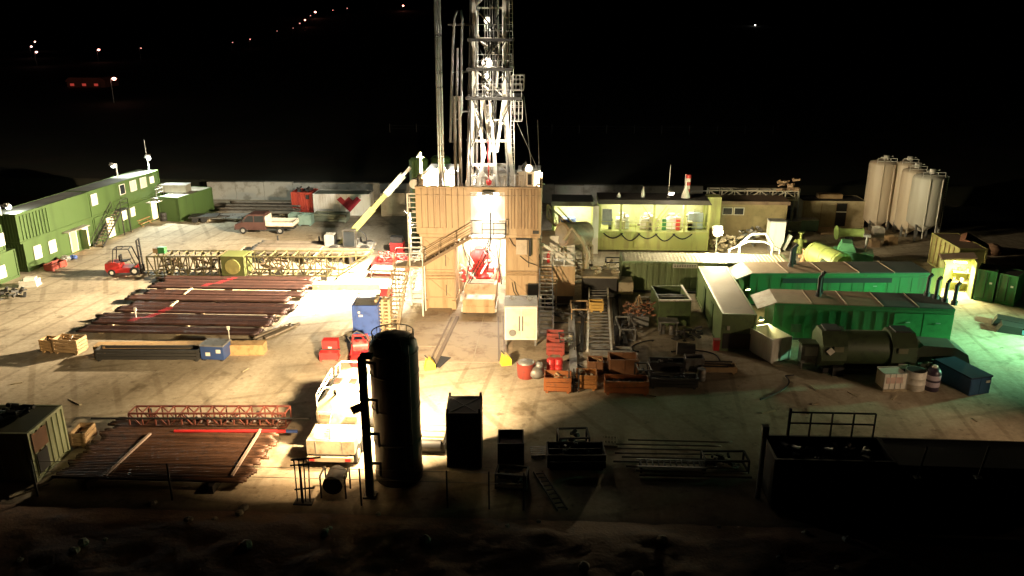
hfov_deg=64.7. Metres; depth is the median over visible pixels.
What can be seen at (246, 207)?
pipe
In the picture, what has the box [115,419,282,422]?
pipe
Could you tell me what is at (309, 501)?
pipe stand
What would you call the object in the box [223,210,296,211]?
pipe
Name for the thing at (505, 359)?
rail stop
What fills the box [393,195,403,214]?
door
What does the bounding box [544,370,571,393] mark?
orange crate
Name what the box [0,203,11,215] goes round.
floodlight
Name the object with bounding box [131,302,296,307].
pipe
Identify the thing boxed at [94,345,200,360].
pipe basket
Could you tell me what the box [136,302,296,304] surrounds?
pipe
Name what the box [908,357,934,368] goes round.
scrap heap
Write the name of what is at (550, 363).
drum
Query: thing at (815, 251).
pressure tank
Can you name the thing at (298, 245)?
pipe
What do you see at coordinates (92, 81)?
house
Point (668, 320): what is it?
trestle table
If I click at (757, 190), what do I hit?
lattice bridge
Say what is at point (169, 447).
pipe
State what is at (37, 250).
window
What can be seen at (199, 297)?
pipe
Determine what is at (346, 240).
telehandler
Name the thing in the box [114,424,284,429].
pipe
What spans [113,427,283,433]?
pipe
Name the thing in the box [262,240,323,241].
pipe
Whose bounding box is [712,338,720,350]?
fire point
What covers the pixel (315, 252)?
pipe
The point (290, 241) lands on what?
pipe
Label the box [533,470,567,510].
ladder
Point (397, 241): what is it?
fuel box
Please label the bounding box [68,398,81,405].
timber scrap
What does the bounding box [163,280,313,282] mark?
pipe
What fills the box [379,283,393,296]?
tool chest
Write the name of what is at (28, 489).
plank
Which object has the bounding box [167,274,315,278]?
pipe
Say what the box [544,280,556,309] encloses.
pipe skid
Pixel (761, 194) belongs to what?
hand rail
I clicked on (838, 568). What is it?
stone
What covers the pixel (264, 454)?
pipe
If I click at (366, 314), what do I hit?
tool container
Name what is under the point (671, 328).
can
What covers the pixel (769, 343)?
white skip
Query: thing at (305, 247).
pipe
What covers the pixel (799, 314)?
generator house
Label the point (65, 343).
wooden crate
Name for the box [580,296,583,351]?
steel beam
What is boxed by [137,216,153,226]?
picnic bench
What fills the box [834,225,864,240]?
horn duct
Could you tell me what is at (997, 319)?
sheeted bundle
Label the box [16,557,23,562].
stone
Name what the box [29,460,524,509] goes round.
wire fence
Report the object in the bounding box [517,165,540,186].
control cabin
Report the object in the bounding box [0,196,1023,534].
ground
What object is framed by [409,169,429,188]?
davit winch
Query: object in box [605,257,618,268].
pipe skid
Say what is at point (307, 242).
pipe
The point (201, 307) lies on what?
pipe
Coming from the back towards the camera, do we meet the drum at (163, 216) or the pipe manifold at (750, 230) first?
the drum at (163, 216)
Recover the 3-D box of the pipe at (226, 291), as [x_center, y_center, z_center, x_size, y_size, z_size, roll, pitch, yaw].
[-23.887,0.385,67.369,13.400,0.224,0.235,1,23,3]
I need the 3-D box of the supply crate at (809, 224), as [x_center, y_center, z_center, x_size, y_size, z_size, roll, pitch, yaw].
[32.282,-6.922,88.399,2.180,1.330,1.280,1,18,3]
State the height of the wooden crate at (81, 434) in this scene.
0.895 m
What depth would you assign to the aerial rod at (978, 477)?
35.98 m
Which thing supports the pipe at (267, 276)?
on the timber bearer
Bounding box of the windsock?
[682,174,690,225]
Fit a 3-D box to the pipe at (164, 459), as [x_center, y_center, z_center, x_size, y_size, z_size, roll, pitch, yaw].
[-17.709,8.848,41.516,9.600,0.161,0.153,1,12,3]
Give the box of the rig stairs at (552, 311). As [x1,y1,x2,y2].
[539,254,553,335]
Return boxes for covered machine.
[916,336,969,369]
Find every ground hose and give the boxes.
[632,340,653,351]
[671,350,720,360]
[760,374,793,399]
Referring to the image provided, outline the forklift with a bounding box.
[105,238,152,275]
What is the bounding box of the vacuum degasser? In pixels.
[555,221,593,270]
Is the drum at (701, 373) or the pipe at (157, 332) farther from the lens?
the pipe at (157, 332)
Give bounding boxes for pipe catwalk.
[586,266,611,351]
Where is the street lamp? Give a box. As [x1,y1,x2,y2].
[110,77,115,102]
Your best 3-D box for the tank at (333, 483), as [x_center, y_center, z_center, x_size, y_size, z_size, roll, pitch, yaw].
[-8.600,9.447,39.343,1.270,1.235,1.100,1,18,3]
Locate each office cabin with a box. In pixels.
[0,191,97,244]
[0,224,5,252]
[0,248,19,284]
[5,219,97,271]
[66,169,163,217]
[93,193,162,243]
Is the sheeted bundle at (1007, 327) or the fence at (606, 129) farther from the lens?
the fence at (606, 129)
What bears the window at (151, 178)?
in the office cabin at (137, 185)
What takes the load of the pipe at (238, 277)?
on the timber bearer
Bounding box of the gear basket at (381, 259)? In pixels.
[371,251,408,271]
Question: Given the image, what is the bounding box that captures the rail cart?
[461,279,498,313]
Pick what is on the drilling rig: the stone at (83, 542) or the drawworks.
the drawworks
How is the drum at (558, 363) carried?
on the ground at (286, 368)
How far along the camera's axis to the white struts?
65.91 m
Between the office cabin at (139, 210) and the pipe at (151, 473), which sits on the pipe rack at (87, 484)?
the pipe at (151, 473)
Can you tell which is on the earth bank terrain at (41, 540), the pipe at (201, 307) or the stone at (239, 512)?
the stone at (239, 512)
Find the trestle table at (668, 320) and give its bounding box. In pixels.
[657,317,678,334]
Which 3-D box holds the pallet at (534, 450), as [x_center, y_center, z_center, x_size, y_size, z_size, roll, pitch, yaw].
[1.626,8.743,43.183,1.300,0.143,1.000,-1,18,-3]
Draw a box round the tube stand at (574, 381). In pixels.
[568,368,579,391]
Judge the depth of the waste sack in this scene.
51.79 m
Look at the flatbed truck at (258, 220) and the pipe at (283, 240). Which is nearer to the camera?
the pipe at (283, 240)
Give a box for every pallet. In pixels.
[18,276,41,287]
[530,446,545,457]
[603,434,617,447]
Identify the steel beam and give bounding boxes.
[568,296,576,375]
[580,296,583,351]
[611,297,619,345]
[616,291,627,345]
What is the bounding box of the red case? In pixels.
[350,355,358,366]
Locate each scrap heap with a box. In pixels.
[0,286,26,299]
[671,326,702,341]
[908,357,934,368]
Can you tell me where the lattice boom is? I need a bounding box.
[127,405,291,427]
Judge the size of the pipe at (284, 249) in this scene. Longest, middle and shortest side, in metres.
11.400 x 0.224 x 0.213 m
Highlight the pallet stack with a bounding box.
[374,296,393,331]
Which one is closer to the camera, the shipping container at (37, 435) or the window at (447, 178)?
the shipping container at (37, 435)
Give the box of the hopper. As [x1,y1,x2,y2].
[766,218,792,251]
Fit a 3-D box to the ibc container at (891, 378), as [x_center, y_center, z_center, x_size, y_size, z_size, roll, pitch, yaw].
[23.761,5.692,50.654,1.500,1.220,1.150,-1,18,-4]
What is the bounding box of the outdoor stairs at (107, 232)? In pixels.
[92,202,121,246]
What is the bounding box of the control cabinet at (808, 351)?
[797,339,818,368]
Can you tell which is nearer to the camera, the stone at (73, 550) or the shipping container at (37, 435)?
the stone at (73, 550)
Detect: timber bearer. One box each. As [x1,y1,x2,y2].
[99,288,166,333]
[176,289,233,334]
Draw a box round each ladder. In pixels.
[406,192,423,305]
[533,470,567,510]
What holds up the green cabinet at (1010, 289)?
on the ground at (286, 368)
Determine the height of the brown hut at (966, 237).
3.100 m
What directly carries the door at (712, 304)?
in the long cabin at (728, 311)
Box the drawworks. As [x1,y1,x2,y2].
[474,166,516,185]
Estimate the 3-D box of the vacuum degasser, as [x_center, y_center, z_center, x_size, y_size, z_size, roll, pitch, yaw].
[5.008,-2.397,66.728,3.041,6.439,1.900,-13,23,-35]
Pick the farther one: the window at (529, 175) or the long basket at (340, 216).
the long basket at (340, 216)
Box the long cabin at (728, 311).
[696,266,756,351]
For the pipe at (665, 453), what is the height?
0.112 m
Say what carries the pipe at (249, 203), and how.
on the timber sleeper
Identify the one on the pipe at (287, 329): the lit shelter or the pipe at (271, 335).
the pipe at (271, 335)
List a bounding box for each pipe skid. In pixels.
[494,464,528,491]
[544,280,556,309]
[552,303,572,322]
[556,427,589,441]
[558,332,574,352]
[570,300,589,322]
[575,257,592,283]
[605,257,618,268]
[615,316,635,340]
[634,362,651,376]
[635,296,651,310]
[700,450,749,473]
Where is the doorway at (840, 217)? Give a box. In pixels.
[834,203,846,225]
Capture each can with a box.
[660,324,665,333]
[669,324,674,334]
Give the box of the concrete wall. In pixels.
[207,181,702,202]
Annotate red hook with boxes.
[486,140,491,184]
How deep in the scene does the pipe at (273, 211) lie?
94.95 m
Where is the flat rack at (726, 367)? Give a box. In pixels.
[701,361,737,374]
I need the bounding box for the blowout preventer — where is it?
[462,246,499,281]
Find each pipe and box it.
[51,475,243,483]
[56,472,246,478]
[56,473,246,481]
[60,470,249,478]
[62,469,250,476]
[65,467,253,474]
[68,459,252,465]
[68,461,249,466]
[69,462,254,468]
[69,466,256,473]
[70,464,256,469]
[76,329,257,335]
[76,455,259,460]
[76,456,259,462]
[76,458,260,465]
[78,329,258,334]
[78,453,260,459]
[80,328,260,332]
[82,327,261,331]
[83,326,262,331]
[83,450,263,456]
[85,325,263,330]
[85,446,264,451]
[86,444,264,450]
[86,447,266,453]
[86,449,266,455]
[87,452,268,459]
[91,321,268,326]
[91,440,267,445]
[91,443,268,450]
[93,320,269,326]
[94,442,271,448]
[95,314,267,317]
[95,318,271,322]
[96,317,271,320]
[96,319,271,325]
[99,431,272,435]
[99,432,272,437]
[100,315,272,318]
[100,433,274,438]
[100,439,276,446]
[101,435,276,440]
[101,437,276,442]
[102,436,277,442]
[103,313,274,318]
[104,312,275,317]
[104,428,276,433]
[105,316,277,321]
[105,317,273,322]
[106,429,278,436]
[107,423,277,427]
[110,422,279,427]
[112,420,280,426]
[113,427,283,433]
[114,309,284,314]
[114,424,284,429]
[114,426,279,429]
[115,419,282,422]
[116,308,280,311]
[117,307,286,311]
[119,306,287,311]
[119,419,284,425]
[121,309,286,313]
[122,305,289,310]
[125,297,287,302]
[127,295,288,298]
[128,296,289,300]
[128,305,294,310]
[129,304,295,309]
[130,294,291,299]
[130,297,288,301]
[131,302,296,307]
[133,301,297,306]
[134,304,295,306]
[136,294,290,296]
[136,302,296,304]
[144,292,303,297]
[146,290,304,293]
[146,291,304,295]
[147,286,304,290]
[148,289,305,293]
[149,285,304,287]
[149,292,302,294]
[152,283,306,285]
[152,284,307,288]
[153,283,307,286]
[155,282,309,286]
[156,277,306,279]
[159,289,307,293]
[161,277,311,280]
[161,281,312,283]
[162,276,312,280]
[162,279,310,282]
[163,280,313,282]
[164,275,313,279]
[164,282,311,284]
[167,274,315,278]
[167,279,314,281]
[174,429,297,432]
[182,419,284,422]
[200,217,243,219]
[215,211,289,213]
[218,207,295,210]
[219,210,295,211]
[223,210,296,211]
[223,276,314,278]
[225,204,300,206]
[227,207,296,208]
[229,206,291,207]
[230,201,291,203]
[231,203,291,204]
[251,251,367,253]
[252,246,350,247]
[252,248,357,249]
[252,252,366,254]
[253,247,363,249]
[253,248,310,249]
[253,325,283,338]
[253,325,286,336]
[255,244,324,245]
[255,245,324,246]
[257,245,372,248]
[258,242,323,243]
[258,247,370,248]
[260,204,289,204]
[260,243,374,246]
[261,241,315,241]
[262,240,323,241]
[262,242,375,244]
[263,241,376,244]
[263,324,291,337]
[264,244,311,244]
[264,325,293,339]
[274,322,299,336]
[613,460,722,464]
[615,452,721,454]
[616,443,720,446]
[617,447,716,450]
[622,456,729,459]
[626,465,736,468]
[628,439,731,442]
[636,469,747,473]
[639,474,751,477]
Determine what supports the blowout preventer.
on the ground at (286, 368)
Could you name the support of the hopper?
on the ground at (286, 368)
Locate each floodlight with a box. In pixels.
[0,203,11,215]
[109,163,118,177]
[144,142,150,170]
[350,403,359,414]
[481,191,493,202]
[482,56,491,66]
[522,161,531,186]
[712,225,722,252]
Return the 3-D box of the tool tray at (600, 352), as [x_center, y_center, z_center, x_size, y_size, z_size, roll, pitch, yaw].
[6.816,4.384,55.655,2.900,0.545,0.830,1,18,3]
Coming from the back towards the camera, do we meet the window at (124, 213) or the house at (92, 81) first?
the house at (92, 81)
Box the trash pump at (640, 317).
[622,294,655,326]
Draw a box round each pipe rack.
[82,408,260,493]
[261,236,361,264]
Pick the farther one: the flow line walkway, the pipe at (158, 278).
the pipe at (158, 278)
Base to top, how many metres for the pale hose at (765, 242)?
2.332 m
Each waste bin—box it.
[288,212,303,223]
[297,213,313,225]
[516,358,534,379]
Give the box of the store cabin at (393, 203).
[380,189,406,215]
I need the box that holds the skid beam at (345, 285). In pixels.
[312,282,383,289]
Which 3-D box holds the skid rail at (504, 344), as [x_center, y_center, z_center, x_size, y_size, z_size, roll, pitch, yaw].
[-0.720,3.572,58.739,0.634,0.100,8.537,0,18,-1]
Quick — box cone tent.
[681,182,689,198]
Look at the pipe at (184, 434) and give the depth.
43.93 m
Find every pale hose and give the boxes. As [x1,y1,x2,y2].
[728,241,780,253]
[738,232,773,253]
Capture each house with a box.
[65,76,119,87]
[581,262,633,297]
[728,243,929,305]
[751,271,961,339]
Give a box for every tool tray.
[590,345,632,355]
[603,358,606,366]
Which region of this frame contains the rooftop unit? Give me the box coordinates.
[157,182,190,193]
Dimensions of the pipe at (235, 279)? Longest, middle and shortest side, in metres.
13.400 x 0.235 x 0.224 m
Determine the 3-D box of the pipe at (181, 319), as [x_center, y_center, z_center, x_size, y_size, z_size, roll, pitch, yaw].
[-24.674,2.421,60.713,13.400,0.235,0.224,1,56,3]
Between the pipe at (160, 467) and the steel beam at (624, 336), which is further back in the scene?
the steel beam at (624, 336)
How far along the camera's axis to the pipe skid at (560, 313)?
62.49 m
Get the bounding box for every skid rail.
[431,316,458,367]
[497,316,506,360]
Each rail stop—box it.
[424,355,435,370]
[500,350,511,365]
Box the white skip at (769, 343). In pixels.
[749,324,792,363]
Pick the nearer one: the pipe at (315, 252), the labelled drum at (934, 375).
the labelled drum at (934, 375)
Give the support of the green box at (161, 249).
on the lattice girder
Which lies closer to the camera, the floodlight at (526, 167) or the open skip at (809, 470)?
the open skip at (809, 470)
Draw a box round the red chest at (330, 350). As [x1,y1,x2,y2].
[319,337,340,360]
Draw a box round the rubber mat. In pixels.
[436,356,450,367]
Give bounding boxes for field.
[0,0,1023,205]
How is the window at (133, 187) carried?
in the office cabin at (137, 185)
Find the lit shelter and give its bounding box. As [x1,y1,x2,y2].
[929,252,977,298]
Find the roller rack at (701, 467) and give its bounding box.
[636,458,707,474]
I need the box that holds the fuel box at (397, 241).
[390,235,404,252]
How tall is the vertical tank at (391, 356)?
7.896 m
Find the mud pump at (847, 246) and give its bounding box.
[834,234,879,261]
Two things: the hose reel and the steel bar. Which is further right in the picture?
the hose reel
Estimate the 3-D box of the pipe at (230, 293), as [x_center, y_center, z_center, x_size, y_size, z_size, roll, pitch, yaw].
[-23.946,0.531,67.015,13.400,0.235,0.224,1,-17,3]
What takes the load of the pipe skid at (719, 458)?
on the ground at (286, 368)
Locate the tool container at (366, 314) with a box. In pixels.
[351,293,381,335]
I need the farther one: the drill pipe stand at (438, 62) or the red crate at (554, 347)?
the drill pipe stand at (438, 62)
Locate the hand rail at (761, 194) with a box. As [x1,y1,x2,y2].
[691,189,800,217]
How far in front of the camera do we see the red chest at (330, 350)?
54.96 m
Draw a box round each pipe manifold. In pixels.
[708,234,743,251]
[736,226,762,246]
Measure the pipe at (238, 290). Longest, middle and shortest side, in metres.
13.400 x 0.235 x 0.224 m
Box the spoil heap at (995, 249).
[987,243,1002,255]
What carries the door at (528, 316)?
in the site cabin at (520, 317)
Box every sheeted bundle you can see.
[991,314,1023,325]
[995,320,1023,335]
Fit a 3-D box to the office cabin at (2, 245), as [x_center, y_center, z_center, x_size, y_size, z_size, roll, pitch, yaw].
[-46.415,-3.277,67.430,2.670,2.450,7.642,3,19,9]
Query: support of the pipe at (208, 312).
on the timber bearer
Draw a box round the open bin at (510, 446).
[497,429,523,469]
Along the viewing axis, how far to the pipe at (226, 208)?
95.31 m
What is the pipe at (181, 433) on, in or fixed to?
on the pipe rack at (87, 484)
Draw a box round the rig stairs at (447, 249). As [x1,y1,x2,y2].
[423,221,471,265]
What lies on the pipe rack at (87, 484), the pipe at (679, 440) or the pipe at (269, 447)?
the pipe at (269, 447)
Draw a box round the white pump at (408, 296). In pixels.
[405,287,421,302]
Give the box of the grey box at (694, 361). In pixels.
[684,354,704,370]
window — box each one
[0,233,5,246]
[0,265,6,278]
[33,244,42,259]
[48,239,56,253]
[90,193,97,205]
[119,184,125,194]
[122,210,127,220]
[129,180,136,191]
[130,207,135,216]
[139,177,146,188]
[149,176,154,183]
[445,176,449,185]
[528,174,531,184]
[722,207,732,214]
[734,207,743,214]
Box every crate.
[38,335,55,352]
[43,259,66,270]
[51,333,87,354]
[68,422,96,447]
[199,338,230,360]
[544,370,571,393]
[546,339,564,356]
[547,329,563,338]
[576,368,596,390]
[587,355,602,375]
[589,299,603,311]
[604,374,648,395]
[607,352,638,373]
[785,219,801,232]
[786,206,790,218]
[796,217,819,231]
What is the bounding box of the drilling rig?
[414,172,543,310]
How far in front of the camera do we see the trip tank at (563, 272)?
64.73 m
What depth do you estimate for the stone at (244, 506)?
38.13 m
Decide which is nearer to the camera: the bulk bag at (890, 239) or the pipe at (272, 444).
the pipe at (272, 444)
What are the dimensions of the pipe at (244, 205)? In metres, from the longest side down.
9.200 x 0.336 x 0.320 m
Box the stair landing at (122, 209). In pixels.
[116,198,131,234]
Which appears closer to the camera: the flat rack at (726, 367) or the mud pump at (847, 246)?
the flat rack at (726, 367)
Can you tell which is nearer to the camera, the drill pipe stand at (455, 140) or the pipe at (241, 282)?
the drill pipe stand at (455, 140)
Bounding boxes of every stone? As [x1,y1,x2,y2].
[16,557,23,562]
[68,546,80,553]
[77,537,88,546]
[147,499,157,505]
[184,516,193,521]
[235,509,243,515]
[237,503,248,510]
[239,539,251,550]
[321,528,328,533]
[419,534,430,543]
[578,561,589,570]
[631,570,643,575]
[656,535,667,544]
[834,565,842,570]
[842,535,851,542]
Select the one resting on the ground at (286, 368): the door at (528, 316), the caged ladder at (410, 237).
the caged ladder at (410, 237)
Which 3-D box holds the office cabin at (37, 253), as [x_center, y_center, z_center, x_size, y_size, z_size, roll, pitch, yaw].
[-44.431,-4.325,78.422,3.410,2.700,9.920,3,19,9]
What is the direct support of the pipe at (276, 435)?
on the pipe rack at (87, 484)
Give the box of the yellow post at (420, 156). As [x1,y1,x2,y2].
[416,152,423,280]
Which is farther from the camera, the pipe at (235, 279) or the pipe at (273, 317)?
the pipe at (235, 279)
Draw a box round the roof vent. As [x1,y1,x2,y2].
[641,187,644,197]
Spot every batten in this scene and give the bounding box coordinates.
[103,433,150,476]
[231,429,261,475]
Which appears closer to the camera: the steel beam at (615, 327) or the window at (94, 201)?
the steel beam at (615, 327)
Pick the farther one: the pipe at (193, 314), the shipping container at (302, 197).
the shipping container at (302, 197)
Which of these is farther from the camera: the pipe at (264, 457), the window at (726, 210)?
the window at (726, 210)
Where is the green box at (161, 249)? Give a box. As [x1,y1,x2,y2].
[157,246,166,253]
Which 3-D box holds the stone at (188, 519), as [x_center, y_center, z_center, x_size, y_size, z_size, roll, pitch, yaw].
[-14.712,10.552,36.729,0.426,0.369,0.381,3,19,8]
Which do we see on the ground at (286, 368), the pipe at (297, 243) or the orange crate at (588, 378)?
the orange crate at (588, 378)
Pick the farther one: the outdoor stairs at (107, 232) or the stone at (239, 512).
the outdoor stairs at (107, 232)
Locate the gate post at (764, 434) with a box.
[755,424,769,498]
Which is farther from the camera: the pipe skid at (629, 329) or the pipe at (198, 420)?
the pipe skid at (629, 329)
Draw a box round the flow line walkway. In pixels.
[546,204,593,260]
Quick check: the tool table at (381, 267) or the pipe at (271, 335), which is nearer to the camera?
the pipe at (271, 335)
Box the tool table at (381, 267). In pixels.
[370,265,405,278]
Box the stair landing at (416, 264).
[393,247,426,315]
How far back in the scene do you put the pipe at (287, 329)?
59.56 m
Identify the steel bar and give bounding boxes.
[273,291,314,328]
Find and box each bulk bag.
[867,238,879,247]
[870,225,885,236]
[883,235,898,244]
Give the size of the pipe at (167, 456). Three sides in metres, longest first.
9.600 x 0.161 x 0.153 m
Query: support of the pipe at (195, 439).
on the pipe rack at (87, 484)
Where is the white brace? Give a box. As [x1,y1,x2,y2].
[540,242,574,263]
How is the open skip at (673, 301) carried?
on the ground at (286, 368)
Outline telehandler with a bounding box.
[324,166,410,257]
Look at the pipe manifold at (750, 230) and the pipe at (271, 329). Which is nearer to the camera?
the pipe at (271, 329)
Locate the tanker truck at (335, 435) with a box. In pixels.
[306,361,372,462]
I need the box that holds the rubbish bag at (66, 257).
[60,255,70,260]
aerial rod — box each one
[912,446,927,479]
[973,446,989,479]
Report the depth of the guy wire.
63.36 m
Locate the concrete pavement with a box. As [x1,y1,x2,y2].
[410,309,513,362]
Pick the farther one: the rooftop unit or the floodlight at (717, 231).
the rooftop unit
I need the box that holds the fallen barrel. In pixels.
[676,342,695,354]
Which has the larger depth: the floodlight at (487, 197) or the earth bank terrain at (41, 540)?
the floodlight at (487, 197)
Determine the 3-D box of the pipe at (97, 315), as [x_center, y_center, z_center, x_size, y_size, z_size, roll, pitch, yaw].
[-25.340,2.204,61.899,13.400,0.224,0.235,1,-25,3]
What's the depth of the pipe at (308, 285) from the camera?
68.77 m
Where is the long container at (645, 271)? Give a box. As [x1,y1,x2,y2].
[619,252,788,293]
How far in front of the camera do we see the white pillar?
79.01 m
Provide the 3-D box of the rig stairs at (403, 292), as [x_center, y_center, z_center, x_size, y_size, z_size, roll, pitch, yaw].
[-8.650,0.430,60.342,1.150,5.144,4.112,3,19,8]
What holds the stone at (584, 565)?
on the earth bank terrain at (41, 540)
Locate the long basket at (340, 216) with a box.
[314,211,349,222]
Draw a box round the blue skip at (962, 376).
[934,356,992,395]
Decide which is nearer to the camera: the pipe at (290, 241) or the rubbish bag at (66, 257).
the rubbish bag at (66, 257)
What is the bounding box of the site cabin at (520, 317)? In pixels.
[504,295,537,345]
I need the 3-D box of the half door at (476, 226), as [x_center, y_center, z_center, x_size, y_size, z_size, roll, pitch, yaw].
[-1.866,-4.627,61.918,2.640,0.940,0.060,1,18,3]
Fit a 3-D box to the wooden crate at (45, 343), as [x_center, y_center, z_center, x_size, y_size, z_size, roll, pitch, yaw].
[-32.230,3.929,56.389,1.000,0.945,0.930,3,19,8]
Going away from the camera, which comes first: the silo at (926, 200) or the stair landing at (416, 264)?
the stair landing at (416, 264)
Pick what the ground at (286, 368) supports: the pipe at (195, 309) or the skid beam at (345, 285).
the skid beam at (345, 285)
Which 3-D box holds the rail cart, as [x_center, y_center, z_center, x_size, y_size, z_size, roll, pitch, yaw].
[-2.519,0.711,64.445,2.784,1.954,3.380,1,18,3]
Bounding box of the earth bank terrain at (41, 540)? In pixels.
[0,504,1023,575]
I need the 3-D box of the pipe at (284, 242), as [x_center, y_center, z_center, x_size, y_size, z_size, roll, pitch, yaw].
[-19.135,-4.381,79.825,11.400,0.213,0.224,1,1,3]
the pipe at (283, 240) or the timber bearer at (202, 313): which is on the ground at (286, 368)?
the timber bearer at (202, 313)
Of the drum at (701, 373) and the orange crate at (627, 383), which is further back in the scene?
the drum at (701, 373)
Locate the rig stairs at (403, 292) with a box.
[382,253,409,330]
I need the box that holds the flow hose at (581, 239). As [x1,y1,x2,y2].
[563,227,589,268]
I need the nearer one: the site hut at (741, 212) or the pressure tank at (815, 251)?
the pressure tank at (815, 251)
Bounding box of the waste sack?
[530,361,543,378]
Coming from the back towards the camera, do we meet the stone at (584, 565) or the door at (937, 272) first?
the door at (937, 272)
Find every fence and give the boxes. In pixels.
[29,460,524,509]
[389,123,773,133]
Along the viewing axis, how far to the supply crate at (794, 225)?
87.50 m
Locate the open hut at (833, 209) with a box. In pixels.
[793,192,864,227]
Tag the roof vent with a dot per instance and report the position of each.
(642, 194)
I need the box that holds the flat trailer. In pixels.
[188,213,229,222]
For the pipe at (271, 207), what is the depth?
97.37 m
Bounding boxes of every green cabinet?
[973,263,1000,301]
[994,268,1023,305]
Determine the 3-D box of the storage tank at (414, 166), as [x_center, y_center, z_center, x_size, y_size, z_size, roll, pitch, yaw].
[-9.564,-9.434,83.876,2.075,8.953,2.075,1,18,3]
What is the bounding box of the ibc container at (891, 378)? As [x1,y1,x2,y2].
[874,366,908,391]
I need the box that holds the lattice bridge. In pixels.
[707,187,798,220]
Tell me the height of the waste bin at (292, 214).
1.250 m
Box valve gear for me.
[776,177,800,190]
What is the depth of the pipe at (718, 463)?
41.77 m
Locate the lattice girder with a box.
[145,249,372,280]
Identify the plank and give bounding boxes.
[8,481,48,498]
[24,473,55,492]
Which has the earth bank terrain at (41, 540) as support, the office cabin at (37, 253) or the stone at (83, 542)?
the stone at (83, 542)
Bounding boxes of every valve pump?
[783,229,794,250]
[793,232,806,253]
[798,248,805,261]
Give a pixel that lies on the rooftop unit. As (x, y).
(171, 187)
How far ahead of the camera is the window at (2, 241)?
70.64 m
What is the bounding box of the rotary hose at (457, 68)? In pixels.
[449,10,463,142]
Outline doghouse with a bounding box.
[426,164,458,185]
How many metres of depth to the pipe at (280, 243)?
79.54 m
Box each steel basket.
[546,441,605,469]
[648,357,685,372]
[648,372,698,388]
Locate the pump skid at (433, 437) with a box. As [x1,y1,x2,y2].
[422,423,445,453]
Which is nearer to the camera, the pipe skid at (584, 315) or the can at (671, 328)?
the can at (671, 328)
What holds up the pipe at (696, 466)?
on the ground at (286, 368)
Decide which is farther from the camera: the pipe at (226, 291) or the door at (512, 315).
the pipe at (226, 291)
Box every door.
[79,229,89,248]
[151,203,157,218]
[382,195,392,214]
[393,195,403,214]
[470,221,504,233]
[506,309,520,338]
[521,309,535,338]
[702,285,705,312]
[709,300,713,328]
[864,283,885,291]
[893,313,922,335]
[921,314,953,339]
[929,267,944,295]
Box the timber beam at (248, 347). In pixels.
[93,340,266,356]
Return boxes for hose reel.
[346,230,367,255]
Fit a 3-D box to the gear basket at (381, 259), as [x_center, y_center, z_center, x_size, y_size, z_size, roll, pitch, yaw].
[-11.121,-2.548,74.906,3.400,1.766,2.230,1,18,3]
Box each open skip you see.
[650,285,691,325]
[762,408,896,508]
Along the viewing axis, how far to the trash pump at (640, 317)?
60.74 m
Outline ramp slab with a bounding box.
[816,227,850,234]
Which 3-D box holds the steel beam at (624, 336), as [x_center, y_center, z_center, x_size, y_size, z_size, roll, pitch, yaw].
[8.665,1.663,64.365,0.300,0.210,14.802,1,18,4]
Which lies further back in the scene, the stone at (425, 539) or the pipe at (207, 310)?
the pipe at (207, 310)
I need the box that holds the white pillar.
[592,205,598,253]
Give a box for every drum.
[159,212,166,221]
[546,357,554,369]
[555,357,562,369]
[697,367,705,381]
[905,366,927,391]
[924,364,941,391]
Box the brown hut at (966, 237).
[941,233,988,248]
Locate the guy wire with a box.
[524,99,530,161]
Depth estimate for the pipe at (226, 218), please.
92.43 m
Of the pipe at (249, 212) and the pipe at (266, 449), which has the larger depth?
the pipe at (249, 212)
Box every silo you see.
[863,155,897,229]
[888,156,921,231]
[893,163,929,236]
[904,168,949,241]
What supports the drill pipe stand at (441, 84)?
on the drilling rig
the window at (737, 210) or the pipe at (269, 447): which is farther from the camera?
the window at (737, 210)
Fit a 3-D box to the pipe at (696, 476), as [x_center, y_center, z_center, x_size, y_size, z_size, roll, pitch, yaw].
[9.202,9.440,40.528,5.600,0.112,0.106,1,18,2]
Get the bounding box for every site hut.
[157,186,213,221]
[704,194,790,240]
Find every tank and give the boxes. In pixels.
[319,465,350,498]
[357,323,422,499]
[409,154,427,240]
[430,155,450,163]
[540,230,575,305]
[551,194,595,246]
[597,192,721,250]
[804,242,851,261]
[812,323,918,375]
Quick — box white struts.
[394,246,422,300]
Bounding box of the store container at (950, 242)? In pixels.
[927,233,987,279]
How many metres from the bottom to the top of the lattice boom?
1.295 m
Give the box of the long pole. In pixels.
[91,417,310,418]
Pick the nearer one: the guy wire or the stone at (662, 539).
the stone at (662, 539)
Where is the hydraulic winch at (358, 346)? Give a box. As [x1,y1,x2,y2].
[347,330,369,358]
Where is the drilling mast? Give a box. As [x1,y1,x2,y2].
[448,0,524,185]
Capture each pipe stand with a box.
[290,456,320,505]
[433,0,440,185]
[436,0,442,185]
[438,0,444,185]
[453,96,457,185]
[458,96,461,185]
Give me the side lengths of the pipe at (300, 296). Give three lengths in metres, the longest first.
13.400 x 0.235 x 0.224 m
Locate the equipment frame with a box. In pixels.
[445,392,482,466]
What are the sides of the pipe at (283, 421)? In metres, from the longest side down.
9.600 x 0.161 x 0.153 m
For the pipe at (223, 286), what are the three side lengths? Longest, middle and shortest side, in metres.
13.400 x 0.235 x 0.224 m
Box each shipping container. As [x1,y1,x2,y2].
[0,402,70,482]
[291,186,317,211]
[313,190,373,215]
[878,437,1023,515]
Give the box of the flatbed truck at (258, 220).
[234,211,298,233]
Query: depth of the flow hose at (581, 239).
64.66 m

